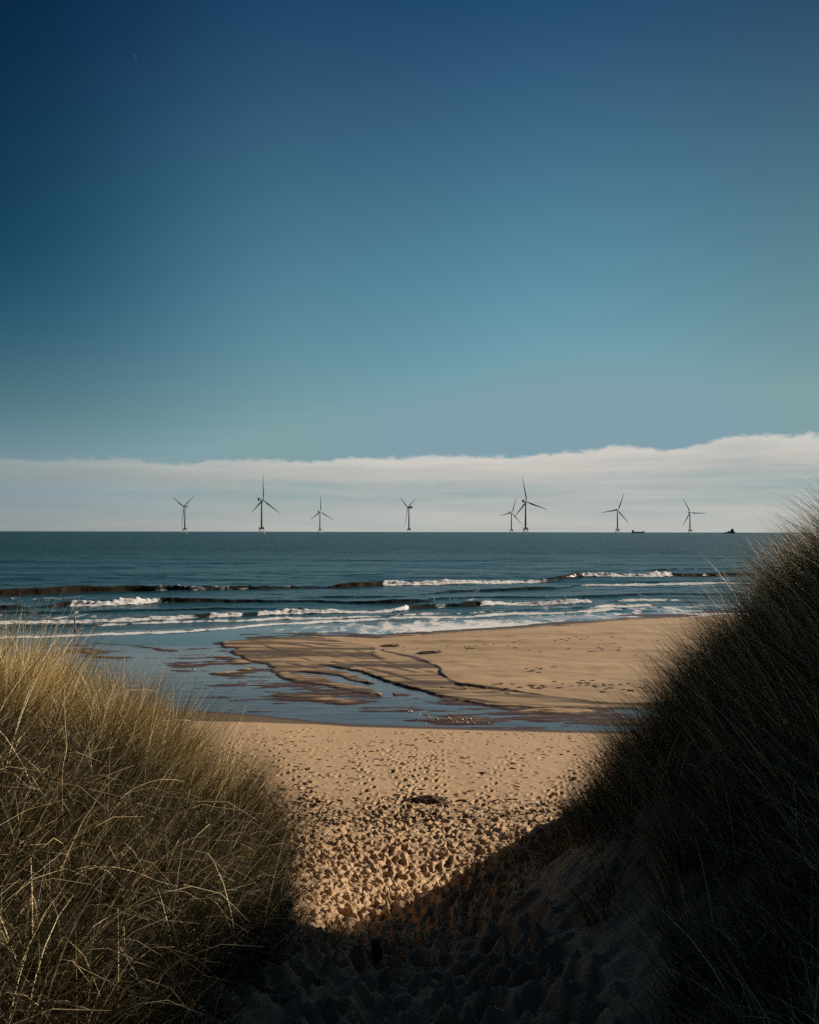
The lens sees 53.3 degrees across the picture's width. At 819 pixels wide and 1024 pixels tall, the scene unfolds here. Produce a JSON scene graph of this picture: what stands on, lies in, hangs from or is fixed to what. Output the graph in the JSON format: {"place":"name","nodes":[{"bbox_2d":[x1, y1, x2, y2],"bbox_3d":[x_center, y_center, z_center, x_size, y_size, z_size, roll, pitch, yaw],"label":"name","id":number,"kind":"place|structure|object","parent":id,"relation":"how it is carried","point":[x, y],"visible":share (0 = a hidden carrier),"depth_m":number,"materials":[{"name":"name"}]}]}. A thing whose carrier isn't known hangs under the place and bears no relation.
{"place":"outdoors","nodes":[
{"label":"outdoors","id":0,"kind":"place"},
{"bbox_2d":[0,585,382,1023],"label":"marram grass","id":1,"kind":"structure","parent":0,"point":[209,847],"depth_m":4.26,"materials":[{"name":"green plant"}]},
{"bbox_2d":[61,692,66,823],"bbox_3d":[-1.930,1.373,4.568,0.024,0.682,0.440,1,-1,-21],"label":"grass stalk","id":2,"kind":"object","parent":1,"relation":"on","point":[66,748],"depth_m":4.62,"materials":[{"name":"beige plant"}]},
{"bbox_2d":[75,866,177,886],"bbox_3d":[-1.345,1.746,3.869,0.035,0.220,0.541,-1,-2,42],"label":"grass stalk","id":3,"kind":"object","parent":1,"relation":"on","point":[127,870],"depth_m":3.87,"materials":[{"name":"beige plant"}]},
{"bbox_2d":[102,690,156,706],"bbox_3d":[-1.889,1.247,5.523,0.016,0.082,0.405,-1,-2,42],"label":"grass stalk","id":4,"kind":"object","parent":1,"relation":"on","point":[119,694],"depth_m":5.45,"materials":[{"name":"beige plant"}]},
{"bbox_2d":[119,779,178,799],"bbox_3d":[-1.555,1.667,4.960,0.022,0.072,0.484,-1,-2,36],"label":"grass stalk","id":5,"kind":"object","parent":1,"relation":"on","point":[149,782],"depth_m":4.94,"materials":[{"name":"beige plant"}]},
{"bbox_2d":[124,720,190,746],"bbox_3d":[-1.630,1.428,5.313,0.454,0.129,0.026,1,-2,-40],"label":"grass stalk","id":6,"kind":"object","parent":1,"relation":"on","point":[149,726],"depth_m":5.27,"materials":[{"name":"beige plant"}]},
{"bbox_2d":[0,645,654,731],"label":"stream","id":7,"kind":"structure","parent":0,"point":[309,711],"depth_m":33.99,"materials":[{"name":"liquid"}]},
{"bbox_2d":[0,531,813,645],"bbox_3d":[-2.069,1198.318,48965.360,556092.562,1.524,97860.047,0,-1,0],"label":"sea","id":8,"kind":"structure","parent":0,"point":[162,583],"depth_m":117.78,"materials":[{"name":"liquid"}]},
{"bbox_2d":[175,495,194,532],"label":"wind turbine","id":9,"kind":"object","parent":8,"relation":"in","point":[184,512],"visible":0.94,"depth_m":3222.83,"materials":[{"name":"beige paint"}]},
{"bbox_2d":[252,487,277,533],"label":"wind turbine","id":10,"kind":"object","parent":8,"relation":"in","point":[261,503],"visible":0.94,"depth_m":2525.52,"materials":[{"name":"grey paint"}]},
{"bbox_2d":[310,495,332,532],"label":"wind turbine","id":11,"kind":"object","parent":8,"relation":"in","point":[319,511],"visible":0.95,"depth_m":3999.28,"materials":[{"name":"grey paint"}]},
{"bbox_2d":[401,499,412,530],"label":"wind turbine","id":12,"kind":"object","parent":8,"relation":"in","point":[408,511],"visible":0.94,"depth_m":3292.95,"materials":[{"name":"grey paint"}]},
{"bbox_2d":[499,497,520,530],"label":"wind turbine","id":13,"kind":"object","parent":8,"relation":"in","point":[511,516],"visible":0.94,"depth_m":4131.22,"materials":[{"name":"grey paint"}]},
{"bbox_2d":[515,482,544,533],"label":"wind turbine","id":14,"kind":"object","parent":8,"relation":"in","point":[525,502],"visible":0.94,"depth_m":2627.99,"materials":[{"name":"grey paint"}]},
{"bbox_2d":[601,495,627,533],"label":"wind turbine","id":15,"kind":"object","parent":8,"relation":"in","point":[617,510],"visible":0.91,"depth_m":3603.55,"materials":[{"name":"grey paint"}]},
{"bbox_2d":[683,499,706,532],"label":"wind turbine","id":16,"kind":"object","parent":8,"relation":"in","point":[689,512],"visible":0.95,"depth_m":4057.56,"materials":[{"name":"grey paint"}]},
{"bbox_2d":[0,604,818,1023],"bbox_3d":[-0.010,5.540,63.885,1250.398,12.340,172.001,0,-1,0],"label":"beach ground","id":17,"kind":"structure","parent":0,"point":[458,946],"depth_m":13.12,"materials":[{"name":"beige sand"}]},
{"bbox_2d":[371,938,382,964],"bbox_3d":[-0.218,3.126,5.658,0.069,0.340,0.069,-7,6,-23],"label":"post stump","id":18,"kind":"object","parent":17,"relation":"on","point":[377,954],"visible":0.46,"depth_m":5.62,"materials":[{"name":"black wood"}]},
{"bbox_2d":[380,644,399,646],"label":"seaweed heap","id":19,"kind":"object","parent":17,"relation":"on","point":[389,645],"visible":1,"depth_m":48.82,"materials":[{"name":"brown plant"}]},
{"bbox_2d":[417,650,440,653],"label":"seaweed heap","id":20,"kind":"object","parent":17,"relation":"on","point":[426,652],"visible":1,"depth_m":45.05,"materials":[{"name":"brown plant"}]},
{"bbox_2d":[200,636,659,822],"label":"footprints","id":21,"kind":"object","parent":17,"relation":"on","point":[408,800],"visible":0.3,"depth_m":18.50,"materials":[{"name":"beige sand"}]},
{"bbox_2d":[411,794,448,803],"bbox_3d":[0.429,6.115,17.431,0.937,0.148,0.551,0,-1,0],"label":"seaweed heap","id":22,"kind":"object","parent":17,"relation":"on","point":[430,799],"visible":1,"depth_m":17.34,"materials":[{"name":"brown plant"}]},
{"bbox_2d":[0,0,818,532],"label":"sky","id":23,"kind":"structure","parent":0,"point":[300,251],"materials":[{"name":"blue"}]},
{"bbox_2d":[457,469,818,1023],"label":"marram grass","id":24,"kind":"structure","parent":0,"point":[766,651],"depth_m":4.39,"materials":[{"name":"green plant"}]}
]}

